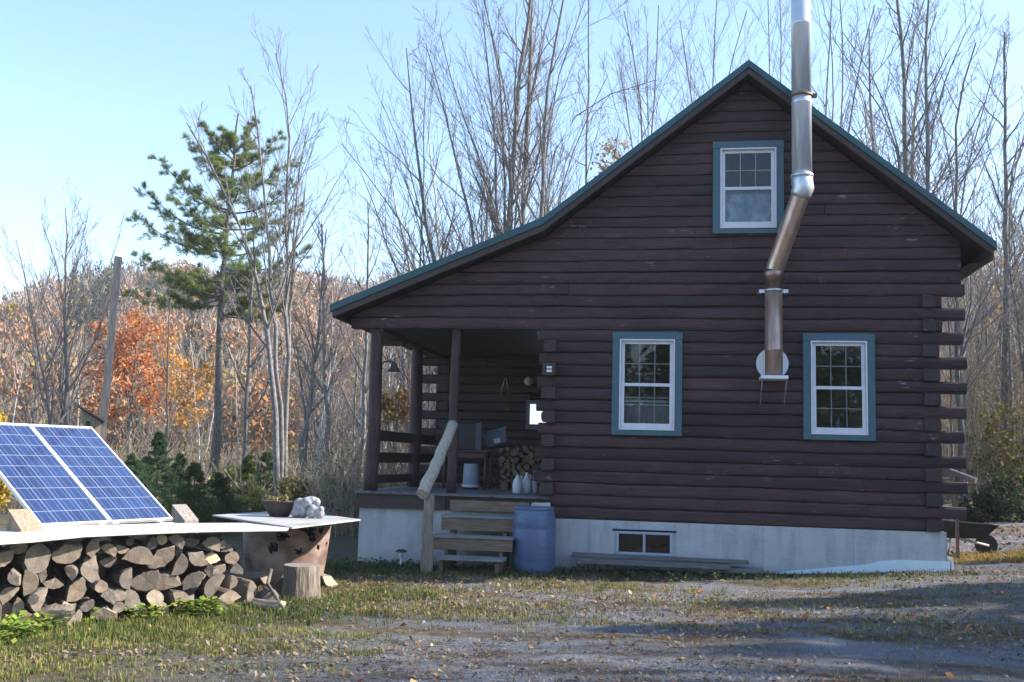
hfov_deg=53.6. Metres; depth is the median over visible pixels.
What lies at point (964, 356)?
woodland tree
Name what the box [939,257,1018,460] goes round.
woodland tree
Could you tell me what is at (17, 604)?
firewood log
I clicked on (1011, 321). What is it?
woodland tree
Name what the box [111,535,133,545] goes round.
firewood log
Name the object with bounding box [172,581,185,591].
firewood log
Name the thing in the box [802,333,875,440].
window
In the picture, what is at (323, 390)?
white birch
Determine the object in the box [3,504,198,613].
panel rack
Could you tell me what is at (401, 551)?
garden light
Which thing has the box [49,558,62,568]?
firewood log
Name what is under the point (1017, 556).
road edge grass
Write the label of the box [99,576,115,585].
firewood log
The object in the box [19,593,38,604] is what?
firewood log
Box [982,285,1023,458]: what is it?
woodland tree
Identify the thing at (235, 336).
wood
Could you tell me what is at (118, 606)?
firewood log
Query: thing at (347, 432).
woodland tree
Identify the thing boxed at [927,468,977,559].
step rail
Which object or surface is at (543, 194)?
crooked bare tree
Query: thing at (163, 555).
firewood log
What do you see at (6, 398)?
woodland tree
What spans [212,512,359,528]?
table board
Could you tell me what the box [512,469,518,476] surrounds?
porch log
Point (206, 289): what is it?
white pine
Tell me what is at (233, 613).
green grass
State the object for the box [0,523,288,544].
cover board
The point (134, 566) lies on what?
firewood log
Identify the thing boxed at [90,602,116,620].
firewood log
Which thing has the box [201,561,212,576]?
firewood log
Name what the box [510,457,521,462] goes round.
porch log
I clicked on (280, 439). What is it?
birch clump
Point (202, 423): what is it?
woodland tree
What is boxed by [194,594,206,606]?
firewood log
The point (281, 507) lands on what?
planter bowl
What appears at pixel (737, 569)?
plank
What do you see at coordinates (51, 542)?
firewood log
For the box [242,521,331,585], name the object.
rusty tank
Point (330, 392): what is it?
woodland tree
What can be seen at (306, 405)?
woodland tree
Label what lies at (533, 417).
porch window
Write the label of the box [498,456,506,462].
porch log
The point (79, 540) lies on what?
firewood log
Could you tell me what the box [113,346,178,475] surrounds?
woodland tree
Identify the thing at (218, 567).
firewood log
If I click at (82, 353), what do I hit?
slanting sapling
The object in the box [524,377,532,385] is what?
porch lamp
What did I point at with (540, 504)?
flat stone
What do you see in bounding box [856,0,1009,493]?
bare maple
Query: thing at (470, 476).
bucket
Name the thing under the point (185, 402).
orange tree
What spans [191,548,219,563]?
firewood log
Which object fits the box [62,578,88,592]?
firewood log
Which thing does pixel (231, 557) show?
firewood log
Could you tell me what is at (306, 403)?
woodland tree
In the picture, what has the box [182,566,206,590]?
firewood log
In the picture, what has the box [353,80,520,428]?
woodland tree
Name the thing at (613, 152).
beech sapling
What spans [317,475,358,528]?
olive bush
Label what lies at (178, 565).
firewood log
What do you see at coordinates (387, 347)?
woodland tree
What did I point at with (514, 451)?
porch log
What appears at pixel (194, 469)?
young spruce
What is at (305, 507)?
stone ornament
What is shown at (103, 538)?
firewood log
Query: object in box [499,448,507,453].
porch log
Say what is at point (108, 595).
firewood log
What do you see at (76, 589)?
firewood log
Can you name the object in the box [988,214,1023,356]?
woodland tree
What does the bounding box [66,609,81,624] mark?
firewood log
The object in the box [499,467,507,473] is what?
porch log
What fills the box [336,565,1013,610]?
yard weeds
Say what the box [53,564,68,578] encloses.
firewood log
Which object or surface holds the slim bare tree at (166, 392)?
on the ground at (820, 644)
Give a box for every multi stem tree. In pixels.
[459,0,763,244]
[631,0,828,126]
[766,0,941,190]
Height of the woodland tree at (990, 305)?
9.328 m
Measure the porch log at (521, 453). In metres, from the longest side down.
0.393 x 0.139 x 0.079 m
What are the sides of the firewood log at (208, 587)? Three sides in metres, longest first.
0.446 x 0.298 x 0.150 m
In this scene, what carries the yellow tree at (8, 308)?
on the ground at (820, 644)
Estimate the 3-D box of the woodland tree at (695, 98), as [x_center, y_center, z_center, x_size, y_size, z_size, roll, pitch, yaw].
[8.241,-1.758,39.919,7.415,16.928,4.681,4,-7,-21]
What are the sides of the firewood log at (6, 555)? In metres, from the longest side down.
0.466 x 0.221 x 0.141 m
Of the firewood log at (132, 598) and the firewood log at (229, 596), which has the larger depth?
the firewood log at (229, 596)
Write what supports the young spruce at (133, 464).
on the ground at (820, 644)
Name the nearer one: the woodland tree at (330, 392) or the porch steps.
the porch steps
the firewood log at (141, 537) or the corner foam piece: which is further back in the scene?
the corner foam piece
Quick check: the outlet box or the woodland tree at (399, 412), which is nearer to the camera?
the outlet box
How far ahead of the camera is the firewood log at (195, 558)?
10.20 m
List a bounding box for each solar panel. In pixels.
[0,422,110,526]
[29,424,172,523]
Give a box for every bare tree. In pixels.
[0,221,103,424]
[14,178,143,425]
[122,275,207,482]
[207,257,283,496]
[279,204,359,479]
[314,178,411,525]
[386,1,529,259]
[468,0,678,397]
[522,0,650,210]
[892,10,1023,506]
[943,6,1023,473]
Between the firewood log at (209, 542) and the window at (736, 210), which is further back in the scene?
the window at (736, 210)
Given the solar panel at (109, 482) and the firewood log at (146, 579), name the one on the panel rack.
the solar panel at (109, 482)
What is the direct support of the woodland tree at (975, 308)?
on the ground at (820, 644)
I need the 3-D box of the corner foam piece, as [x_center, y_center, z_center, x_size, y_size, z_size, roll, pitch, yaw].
[6.010,3.084,13.906,0.049,0.255,0.336,0,-7,9]
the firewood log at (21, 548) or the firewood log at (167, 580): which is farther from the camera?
the firewood log at (167, 580)
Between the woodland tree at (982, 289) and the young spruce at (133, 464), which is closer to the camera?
the young spruce at (133, 464)
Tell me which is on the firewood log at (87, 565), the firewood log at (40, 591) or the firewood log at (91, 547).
the firewood log at (91, 547)
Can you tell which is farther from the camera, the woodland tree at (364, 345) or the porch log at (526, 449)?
the woodland tree at (364, 345)
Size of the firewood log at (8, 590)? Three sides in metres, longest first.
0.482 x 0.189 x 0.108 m
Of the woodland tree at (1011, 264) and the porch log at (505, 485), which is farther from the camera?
the woodland tree at (1011, 264)
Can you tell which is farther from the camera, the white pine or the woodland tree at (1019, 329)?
the white pine
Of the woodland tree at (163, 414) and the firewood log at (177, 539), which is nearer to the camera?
the firewood log at (177, 539)
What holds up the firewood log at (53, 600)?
on the loose log at (84, 614)
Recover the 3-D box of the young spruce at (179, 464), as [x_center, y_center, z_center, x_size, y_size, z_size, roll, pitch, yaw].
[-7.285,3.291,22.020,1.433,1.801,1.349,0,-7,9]
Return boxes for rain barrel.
[512,506,555,574]
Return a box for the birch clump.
[177,16,362,499]
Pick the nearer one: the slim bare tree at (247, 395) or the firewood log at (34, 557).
the firewood log at (34, 557)
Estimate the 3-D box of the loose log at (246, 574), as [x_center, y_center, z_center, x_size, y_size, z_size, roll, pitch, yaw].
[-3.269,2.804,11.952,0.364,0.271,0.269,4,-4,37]
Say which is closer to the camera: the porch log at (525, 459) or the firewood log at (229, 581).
the firewood log at (229, 581)
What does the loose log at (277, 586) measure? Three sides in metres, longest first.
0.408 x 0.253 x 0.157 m
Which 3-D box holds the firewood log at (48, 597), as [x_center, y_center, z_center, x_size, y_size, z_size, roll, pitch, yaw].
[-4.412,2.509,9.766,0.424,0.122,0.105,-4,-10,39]
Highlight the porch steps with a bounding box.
[417,420,528,573]
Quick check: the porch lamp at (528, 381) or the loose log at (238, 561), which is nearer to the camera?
the loose log at (238, 561)
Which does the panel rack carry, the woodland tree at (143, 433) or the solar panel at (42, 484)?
the solar panel at (42, 484)
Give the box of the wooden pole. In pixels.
[100,256,121,442]
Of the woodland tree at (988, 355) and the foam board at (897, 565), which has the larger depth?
the woodland tree at (988, 355)
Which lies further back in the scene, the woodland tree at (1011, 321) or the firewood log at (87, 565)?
the woodland tree at (1011, 321)
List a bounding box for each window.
[526,400,545,429]
[611,332,682,435]
[612,528,676,555]
[713,140,783,234]
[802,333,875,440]
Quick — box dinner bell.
[381,353,400,371]
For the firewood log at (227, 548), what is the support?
on the firewood log at (231, 557)
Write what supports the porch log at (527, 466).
on the porch log at (522, 472)
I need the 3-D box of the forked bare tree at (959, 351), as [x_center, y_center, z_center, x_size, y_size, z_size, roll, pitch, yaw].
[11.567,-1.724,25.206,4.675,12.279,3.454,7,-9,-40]
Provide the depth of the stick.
10.71 m
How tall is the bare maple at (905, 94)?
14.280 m
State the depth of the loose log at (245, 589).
11.01 m
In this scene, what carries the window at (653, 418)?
in the log cabin
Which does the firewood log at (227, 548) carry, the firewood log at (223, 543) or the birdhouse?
the firewood log at (223, 543)
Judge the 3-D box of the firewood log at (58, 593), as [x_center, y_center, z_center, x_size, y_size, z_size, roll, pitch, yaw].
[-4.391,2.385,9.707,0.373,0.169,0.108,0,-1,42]
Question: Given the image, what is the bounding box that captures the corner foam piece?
[947,556,953,570]
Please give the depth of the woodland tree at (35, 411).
63.95 m
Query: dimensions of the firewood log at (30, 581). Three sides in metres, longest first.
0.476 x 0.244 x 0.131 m
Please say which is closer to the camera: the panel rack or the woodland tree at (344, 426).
the panel rack
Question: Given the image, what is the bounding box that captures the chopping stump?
[280,563,320,601]
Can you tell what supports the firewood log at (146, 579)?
on the firewood log at (154, 596)
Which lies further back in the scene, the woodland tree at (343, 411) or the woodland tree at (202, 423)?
the woodland tree at (202, 423)
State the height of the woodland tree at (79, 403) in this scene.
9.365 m
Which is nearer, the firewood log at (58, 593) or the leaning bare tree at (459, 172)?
the firewood log at (58, 593)
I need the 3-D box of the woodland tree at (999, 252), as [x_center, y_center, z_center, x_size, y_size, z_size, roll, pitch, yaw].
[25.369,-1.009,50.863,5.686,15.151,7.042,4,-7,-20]
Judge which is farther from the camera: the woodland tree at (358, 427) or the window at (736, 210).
the woodland tree at (358, 427)
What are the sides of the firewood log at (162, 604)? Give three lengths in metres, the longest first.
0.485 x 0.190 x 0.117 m
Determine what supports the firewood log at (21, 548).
on the firewood log at (34, 557)
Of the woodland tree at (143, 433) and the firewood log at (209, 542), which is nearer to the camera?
the firewood log at (209, 542)
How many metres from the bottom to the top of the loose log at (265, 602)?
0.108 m
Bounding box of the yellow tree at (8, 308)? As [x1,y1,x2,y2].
[5,303,23,317]
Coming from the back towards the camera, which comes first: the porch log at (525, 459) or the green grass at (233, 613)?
the porch log at (525, 459)
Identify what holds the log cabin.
on the ground at (820, 644)
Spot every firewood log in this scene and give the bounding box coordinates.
[0,547,13,566]
[0,567,2,582]
[0,580,19,604]
[6,542,50,573]
[7,567,22,585]
[9,594,23,613]
[10,543,28,553]
[14,611,33,628]
[18,584,47,612]
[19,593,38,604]
[21,569,38,595]
[38,570,46,582]
[39,562,54,585]
[42,573,64,588]
[44,539,66,544]
[45,595,54,601]
[47,583,65,599]
[48,539,82,563]
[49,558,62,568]
[50,598,74,612]
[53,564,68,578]
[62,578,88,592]
[64,562,78,580]
[64,575,86,601]
[65,550,99,582]
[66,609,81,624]
[67,538,97,554]
[71,594,94,611]
[81,537,99,557]
[85,579,107,592]
[85,589,102,599]
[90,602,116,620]
[95,585,126,600]
[96,552,116,566]
[97,561,111,576]
[97,586,116,603]
[98,551,130,565]
[99,536,117,551]
[99,540,116,556]
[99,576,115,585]
[101,598,125,612]
[106,564,131,590]
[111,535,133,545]
[113,542,128,553]
[116,543,153,564]
[116,586,140,613]
[128,534,147,541]
[129,562,145,571]
[130,566,159,591]
[133,538,142,544]
[136,589,163,605]
[138,600,147,613]
[140,598,168,614]
[143,534,157,548]
[146,543,174,568]
[152,534,167,544]
[154,568,180,589]
[158,588,189,610]
[164,533,184,548]
[168,552,187,575]
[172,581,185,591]
[174,545,182,556]
[182,533,197,536]
[182,549,207,566]
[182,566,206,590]
[183,534,199,546]
[191,534,220,551]
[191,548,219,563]
[194,589,225,608]
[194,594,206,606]
[197,573,224,597]
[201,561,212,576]
[211,562,225,573]
[214,551,238,563]
[214,587,240,604]
[215,544,232,551]
[218,538,226,548]
[220,573,237,588]
[221,562,242,573]
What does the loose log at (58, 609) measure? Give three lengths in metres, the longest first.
0.428 x 0.359 x 0.210 m
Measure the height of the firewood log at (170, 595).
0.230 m
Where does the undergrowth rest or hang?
on the ground at (820, 644)
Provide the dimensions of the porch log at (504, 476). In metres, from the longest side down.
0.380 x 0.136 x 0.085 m
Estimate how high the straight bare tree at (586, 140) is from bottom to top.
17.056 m
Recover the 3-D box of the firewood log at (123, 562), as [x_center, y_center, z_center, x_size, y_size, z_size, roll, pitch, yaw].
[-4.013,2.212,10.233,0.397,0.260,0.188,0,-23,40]
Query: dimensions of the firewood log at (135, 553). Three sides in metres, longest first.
0.476 x 0.322 x 0.168 m
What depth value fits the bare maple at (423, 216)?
31.01 m
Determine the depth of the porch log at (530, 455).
17.17 m
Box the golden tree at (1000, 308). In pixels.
[964,248,1018,458]
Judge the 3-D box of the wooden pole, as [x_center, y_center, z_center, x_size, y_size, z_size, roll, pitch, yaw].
[-4.901,1.084,12.176,0.100,4.226,0.371,5,-8,-29]
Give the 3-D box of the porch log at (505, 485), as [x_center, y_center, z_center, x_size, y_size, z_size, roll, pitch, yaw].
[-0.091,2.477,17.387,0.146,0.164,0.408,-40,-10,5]
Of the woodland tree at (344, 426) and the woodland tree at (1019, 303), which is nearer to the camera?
the woodland tree at (1019, 303)
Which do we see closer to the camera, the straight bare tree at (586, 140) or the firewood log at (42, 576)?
the firewood log at (42, 576)
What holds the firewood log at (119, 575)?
on the firewood log at (132, 598)
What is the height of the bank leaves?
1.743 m
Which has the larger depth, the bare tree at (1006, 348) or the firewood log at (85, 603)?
the bare tree at (1006, 348)
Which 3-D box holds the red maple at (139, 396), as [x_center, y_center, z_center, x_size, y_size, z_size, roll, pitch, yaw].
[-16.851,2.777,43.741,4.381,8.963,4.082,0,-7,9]
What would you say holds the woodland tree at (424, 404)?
on the ground at (820, 644)
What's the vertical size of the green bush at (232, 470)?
1.693 m
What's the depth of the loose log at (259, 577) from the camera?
12.23 m
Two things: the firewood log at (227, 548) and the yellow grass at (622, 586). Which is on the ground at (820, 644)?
the yellow grass at (622, 586)
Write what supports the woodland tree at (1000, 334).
on the ground at (820, 644)
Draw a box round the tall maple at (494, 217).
[391,0,593,262]
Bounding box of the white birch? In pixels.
[280,212,349,470]
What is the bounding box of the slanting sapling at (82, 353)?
[52,210,130,424]
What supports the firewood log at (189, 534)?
on the firewood log
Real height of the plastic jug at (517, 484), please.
0.310 m
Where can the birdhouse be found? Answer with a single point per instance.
(90, 419)
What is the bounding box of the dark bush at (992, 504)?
[953,461,1023,522]
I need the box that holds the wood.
[0,257,1023,467]
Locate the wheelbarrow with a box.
[943,519,997,554]
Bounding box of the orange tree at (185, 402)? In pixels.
[140,324,225,462]
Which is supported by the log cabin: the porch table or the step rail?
the porch table
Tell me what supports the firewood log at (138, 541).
on the firewood log at (134, 566)
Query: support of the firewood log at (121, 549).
on the firewood log at (104, 559)
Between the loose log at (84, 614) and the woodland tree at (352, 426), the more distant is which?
the woodland tree at (352, 426)
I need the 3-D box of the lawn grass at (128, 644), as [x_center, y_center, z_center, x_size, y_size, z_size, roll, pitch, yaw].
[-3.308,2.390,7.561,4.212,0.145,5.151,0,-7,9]
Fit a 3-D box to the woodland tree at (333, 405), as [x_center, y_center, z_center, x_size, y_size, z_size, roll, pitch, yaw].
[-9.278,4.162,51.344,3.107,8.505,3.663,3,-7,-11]
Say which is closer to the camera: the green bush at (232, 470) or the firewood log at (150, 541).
the firewood log at (150, 541)
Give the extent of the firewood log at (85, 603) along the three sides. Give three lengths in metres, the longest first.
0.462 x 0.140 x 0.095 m
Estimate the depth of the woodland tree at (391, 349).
41.40 m
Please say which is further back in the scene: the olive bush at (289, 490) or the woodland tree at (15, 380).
the woodland tree at (15, 380)
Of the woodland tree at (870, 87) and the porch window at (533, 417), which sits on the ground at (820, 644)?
the woodland tree at (870, 87)
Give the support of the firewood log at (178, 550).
on the firewood log at (178, 565)
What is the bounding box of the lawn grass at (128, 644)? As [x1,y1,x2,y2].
[0,607,411,681]
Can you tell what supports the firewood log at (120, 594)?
on the firewood log at (118, 606)
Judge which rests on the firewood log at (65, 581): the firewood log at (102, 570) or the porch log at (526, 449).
the firewood log at (102, 570)
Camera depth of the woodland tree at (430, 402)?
37.24 m
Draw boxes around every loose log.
[0,602,12,621]
[30,602,76,629]
[56,598,89,619]
[220,569,250,586]
[231,577,256,601]
[232,546,240,565]
[248,571,270,584]
[249,598,285,610]
[260,587,278,599]
[273,573,283,596]
[320,573,336,586]
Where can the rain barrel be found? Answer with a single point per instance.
(534, 530)
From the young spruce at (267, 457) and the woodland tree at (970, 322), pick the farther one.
the woodland tree at (970, 322)
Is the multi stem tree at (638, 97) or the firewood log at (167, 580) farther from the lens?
the multi stem tree at (638, 97)
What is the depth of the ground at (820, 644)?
9.21 m
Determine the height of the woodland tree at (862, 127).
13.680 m
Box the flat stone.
[531,502,549,506]
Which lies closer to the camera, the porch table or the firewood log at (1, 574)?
the firewood log at (1, 574)
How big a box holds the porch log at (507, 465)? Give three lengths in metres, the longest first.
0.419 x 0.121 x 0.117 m
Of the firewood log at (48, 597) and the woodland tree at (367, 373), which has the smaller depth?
the firewood log at (48, 597)
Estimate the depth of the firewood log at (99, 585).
9.32 m
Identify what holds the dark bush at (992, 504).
on the ground at (820, 644)
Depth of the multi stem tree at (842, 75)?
33.16 m
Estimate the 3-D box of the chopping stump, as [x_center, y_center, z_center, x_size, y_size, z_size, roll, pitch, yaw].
[-2.364,2.712,11.297,0.469,0.425,0.461,0,-7,9]
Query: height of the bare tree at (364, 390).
9.342 m
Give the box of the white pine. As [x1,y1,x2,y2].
[119,113,312,495]
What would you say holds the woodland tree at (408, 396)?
on the ground at (820, 644)
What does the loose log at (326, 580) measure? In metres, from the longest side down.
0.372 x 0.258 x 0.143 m
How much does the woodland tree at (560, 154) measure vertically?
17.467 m
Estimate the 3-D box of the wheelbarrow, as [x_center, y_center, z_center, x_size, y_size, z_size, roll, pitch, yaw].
[7.119,3.146,16.271,1.275,0.571,0.700,0,-7,9]
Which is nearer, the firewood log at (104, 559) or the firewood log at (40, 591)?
the firewood log at (40, 591)
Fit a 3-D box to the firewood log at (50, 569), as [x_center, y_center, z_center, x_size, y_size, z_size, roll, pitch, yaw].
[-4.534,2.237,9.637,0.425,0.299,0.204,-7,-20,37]
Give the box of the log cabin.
[329,0,996,572]
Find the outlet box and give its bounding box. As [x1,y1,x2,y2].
[542,363,553,374]
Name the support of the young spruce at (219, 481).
on the ground at (820, 644)
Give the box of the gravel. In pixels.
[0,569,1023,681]
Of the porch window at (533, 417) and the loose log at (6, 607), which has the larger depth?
the porch window at (533, 417)
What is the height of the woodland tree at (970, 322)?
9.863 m
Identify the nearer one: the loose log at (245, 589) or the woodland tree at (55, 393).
the loose log at (245, 589)
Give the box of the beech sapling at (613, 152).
[577,110,634,184]
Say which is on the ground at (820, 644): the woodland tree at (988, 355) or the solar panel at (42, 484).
the woodland tree at (988, 355)
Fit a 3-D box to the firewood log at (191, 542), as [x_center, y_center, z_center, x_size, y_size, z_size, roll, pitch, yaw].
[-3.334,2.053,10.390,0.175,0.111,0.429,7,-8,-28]
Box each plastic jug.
[512,473,522,492]
[522,472,531,492]
[531,481,537,492]
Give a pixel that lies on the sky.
(89, 89)
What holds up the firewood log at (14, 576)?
on the firewood log at (8, 590)
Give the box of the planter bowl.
[261,493,294,516]
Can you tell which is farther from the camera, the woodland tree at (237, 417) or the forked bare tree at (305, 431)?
the woodland tree at (237, 417)
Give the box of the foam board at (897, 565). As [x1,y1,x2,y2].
[774,560,949,573]
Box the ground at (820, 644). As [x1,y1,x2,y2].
[0,308,1023,681]
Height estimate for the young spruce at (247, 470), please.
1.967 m
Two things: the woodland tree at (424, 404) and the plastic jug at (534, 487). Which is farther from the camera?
the woodland tree at (424, 404)
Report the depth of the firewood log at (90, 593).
9.87 m
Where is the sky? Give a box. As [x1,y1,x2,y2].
[0,0,1023,311]
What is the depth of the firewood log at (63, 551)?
9.11 m
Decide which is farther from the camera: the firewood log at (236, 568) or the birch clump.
the birch clump
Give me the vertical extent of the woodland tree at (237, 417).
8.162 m
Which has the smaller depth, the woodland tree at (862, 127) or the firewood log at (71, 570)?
the firewood log at (71, 570)
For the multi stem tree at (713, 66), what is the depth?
39.98 m
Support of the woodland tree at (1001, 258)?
on the ground at (820, 644)
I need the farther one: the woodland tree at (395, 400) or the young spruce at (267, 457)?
the woodland tree at (395, 400)
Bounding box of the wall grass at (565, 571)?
[324,556,978,581]
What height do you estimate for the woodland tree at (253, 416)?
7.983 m
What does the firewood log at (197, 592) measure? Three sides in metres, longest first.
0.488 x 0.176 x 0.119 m
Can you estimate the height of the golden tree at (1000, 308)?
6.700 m
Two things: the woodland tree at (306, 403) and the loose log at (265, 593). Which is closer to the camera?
the loose log at (265, 593)
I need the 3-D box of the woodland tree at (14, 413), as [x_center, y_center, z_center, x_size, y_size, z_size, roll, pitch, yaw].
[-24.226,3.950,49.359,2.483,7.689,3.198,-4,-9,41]
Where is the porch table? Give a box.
[442,450,495,489]
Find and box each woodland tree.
[0,346,45,423]
[0,358,28,422]
[0,373,25,420]
[21,395,55,423]
[31,349,81,425]
[41,366,83,425]
[55,322,128,431]
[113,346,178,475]
[127,394,154,457]
[141,360,187,473]
[170,322,234,469]
[182,392,213,455]
[184,385,227,458]
[223,343,259,464]
[233,385,264,453]
[268,296,368,459]
[282,334,340,477]
[282,334,351,465]
[290,256,370,476]
[295,319,368,476]
[301,344,358,471]
[315,333,394,463]
[315,361,366,461]
[330,392,357,460]
[331,386,360,462]
[333,388,366,460]
[335,393,366,462]
[339,225,449,463]
[343,276,398,446]
[343,341,398,444]
[347,345,435,446]
[348,236,416,450]
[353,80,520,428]
[356,347,435,467]
[358,350,433,469]
[386,350,434,450]
[423,365,435,445]
[497,99,575,213]
[680,87,704,109]
[835,0,993,207]
[853,101,879,146]
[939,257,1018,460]
[941,203,1023,456]
[941,273,1002,404]
[941,302,978,457]
[946,182,1023,385]
[963,166,1023,411]
[963,241,1013,372]
[964,154,1023,367]
[966,254,1023,434]
[968,216,1023,441]
[968,314,1000,406]
[980,177,1023,339]
[982,216,1023,379]
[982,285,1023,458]
[985,293,1023,349]
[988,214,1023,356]
[990,206,1023,346]
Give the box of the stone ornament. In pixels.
[291,496,324,518]
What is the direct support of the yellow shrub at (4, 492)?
on the ground at (820, 644)
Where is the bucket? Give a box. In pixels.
[462,463,478,488]
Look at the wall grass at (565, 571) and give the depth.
13.76 m
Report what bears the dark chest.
on the porch table
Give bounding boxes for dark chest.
[442,420,483,449]
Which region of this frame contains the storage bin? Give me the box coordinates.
[482,426,506,446]
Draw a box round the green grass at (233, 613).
[1,584,447,647]
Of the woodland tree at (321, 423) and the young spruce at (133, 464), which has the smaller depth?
the young spruce at (133, 464)
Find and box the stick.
[266,568,285,610]
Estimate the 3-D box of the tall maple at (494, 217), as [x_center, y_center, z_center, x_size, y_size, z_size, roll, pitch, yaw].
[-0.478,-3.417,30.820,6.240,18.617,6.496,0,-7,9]
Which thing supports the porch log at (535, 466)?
on the porch log
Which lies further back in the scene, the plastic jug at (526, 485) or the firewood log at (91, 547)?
the plastic jug at (526, 485)
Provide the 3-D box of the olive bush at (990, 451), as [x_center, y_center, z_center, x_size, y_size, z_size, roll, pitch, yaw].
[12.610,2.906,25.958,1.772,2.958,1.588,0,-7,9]
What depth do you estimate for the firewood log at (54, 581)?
9.08 m
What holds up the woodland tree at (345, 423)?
on the ground at (820, 644)
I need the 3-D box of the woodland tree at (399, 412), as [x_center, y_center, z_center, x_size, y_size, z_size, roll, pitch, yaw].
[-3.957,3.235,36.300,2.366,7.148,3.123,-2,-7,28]
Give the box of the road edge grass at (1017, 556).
[948,549,1023,563]
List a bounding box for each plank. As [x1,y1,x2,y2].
[571,552,748,563]
[577,557,730,569]
[660,566,764,573]
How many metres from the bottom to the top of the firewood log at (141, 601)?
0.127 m
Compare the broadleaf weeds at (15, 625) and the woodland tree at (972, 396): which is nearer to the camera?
the broadleaf weeds at (15, 625)
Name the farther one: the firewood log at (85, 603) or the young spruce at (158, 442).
the young spruce at (158, 442)
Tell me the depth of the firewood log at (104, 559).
9.54 m
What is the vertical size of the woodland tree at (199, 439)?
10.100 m
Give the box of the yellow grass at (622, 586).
[225,568,1023,641]
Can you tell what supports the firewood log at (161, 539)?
on the firewood log at (163, 555)
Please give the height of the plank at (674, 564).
0.077 m
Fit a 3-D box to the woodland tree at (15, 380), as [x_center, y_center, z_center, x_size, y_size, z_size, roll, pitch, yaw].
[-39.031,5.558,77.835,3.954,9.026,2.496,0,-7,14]
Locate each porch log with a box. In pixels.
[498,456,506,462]
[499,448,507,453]
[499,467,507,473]
[500,481,511,489]
[501,473,509,478]
[504,462,511,468]
[510,448,517,455]
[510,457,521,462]
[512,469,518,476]
[517,451,527,457]
[520,468,528,477]
[522,455,529,462]
[523,445,533,452]
[524,463,530,469]
[528,451,533,459]
[531,463,538,471]
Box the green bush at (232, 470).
[197,464,273,499]
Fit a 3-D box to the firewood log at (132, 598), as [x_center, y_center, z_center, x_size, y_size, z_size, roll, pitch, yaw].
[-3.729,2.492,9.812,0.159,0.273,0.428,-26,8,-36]
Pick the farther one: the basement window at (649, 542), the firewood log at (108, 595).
the basement window at (649, 542)
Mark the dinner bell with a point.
(394, 367)
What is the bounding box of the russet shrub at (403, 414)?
[381,384,409,451]
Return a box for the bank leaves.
[942,460,1023,563]
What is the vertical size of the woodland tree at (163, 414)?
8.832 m
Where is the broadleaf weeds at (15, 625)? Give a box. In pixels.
[0,595,239,647]
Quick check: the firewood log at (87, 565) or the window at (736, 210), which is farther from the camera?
the window at (736, 210)
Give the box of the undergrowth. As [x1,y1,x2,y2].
[0,271,1023,536]
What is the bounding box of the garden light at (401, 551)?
[395,549,406,564]
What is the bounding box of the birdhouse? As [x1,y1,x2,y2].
[77,404,104,435]
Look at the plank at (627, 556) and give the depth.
14.11 m
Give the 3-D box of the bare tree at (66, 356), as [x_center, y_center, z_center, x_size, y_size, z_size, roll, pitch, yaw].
[-12.862,0.241,30.117,4.013,10.111,3.570,0,-7,9]
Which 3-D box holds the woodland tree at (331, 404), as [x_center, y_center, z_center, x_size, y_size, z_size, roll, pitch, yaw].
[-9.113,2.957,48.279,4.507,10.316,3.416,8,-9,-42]
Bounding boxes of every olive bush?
[270,473,331,499]
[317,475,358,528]
[965,396,1023,488]
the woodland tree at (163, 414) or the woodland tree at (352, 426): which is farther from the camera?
the woodland tree at (163, 414)
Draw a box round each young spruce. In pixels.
[104,452,164,524]
[131,430,182,523]
[161,452,201,521]
[163,462,228,536]
[196,472,245,533]
[227,454,268,522]
[243,449,273,512]
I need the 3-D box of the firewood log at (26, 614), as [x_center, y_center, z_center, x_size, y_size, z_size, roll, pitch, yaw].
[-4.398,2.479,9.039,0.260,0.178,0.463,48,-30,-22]
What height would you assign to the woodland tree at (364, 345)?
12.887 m
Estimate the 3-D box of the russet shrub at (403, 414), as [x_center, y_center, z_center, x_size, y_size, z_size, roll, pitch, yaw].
[-3.942,3.865,33.767,1.278,5.015,2.080,-2,-8,31]
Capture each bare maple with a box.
[329,7,500,463]
[823,0,1005,321]
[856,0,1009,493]
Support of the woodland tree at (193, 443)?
on the ground at (820, 644)
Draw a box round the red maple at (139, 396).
[70,303,180,459]
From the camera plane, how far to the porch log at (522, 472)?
17.15 m
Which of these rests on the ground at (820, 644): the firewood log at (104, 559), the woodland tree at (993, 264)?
the woodland tree at (993, 264)
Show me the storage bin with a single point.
(495, 437)
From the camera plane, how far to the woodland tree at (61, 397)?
48.67 m
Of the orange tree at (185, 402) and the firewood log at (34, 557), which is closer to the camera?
the firewood log at (34, 557)
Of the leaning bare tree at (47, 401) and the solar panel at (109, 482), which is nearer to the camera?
the solar panel at (109, 482)
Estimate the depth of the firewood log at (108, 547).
9.41 m
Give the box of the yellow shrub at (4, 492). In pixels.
[0,404,11,510]

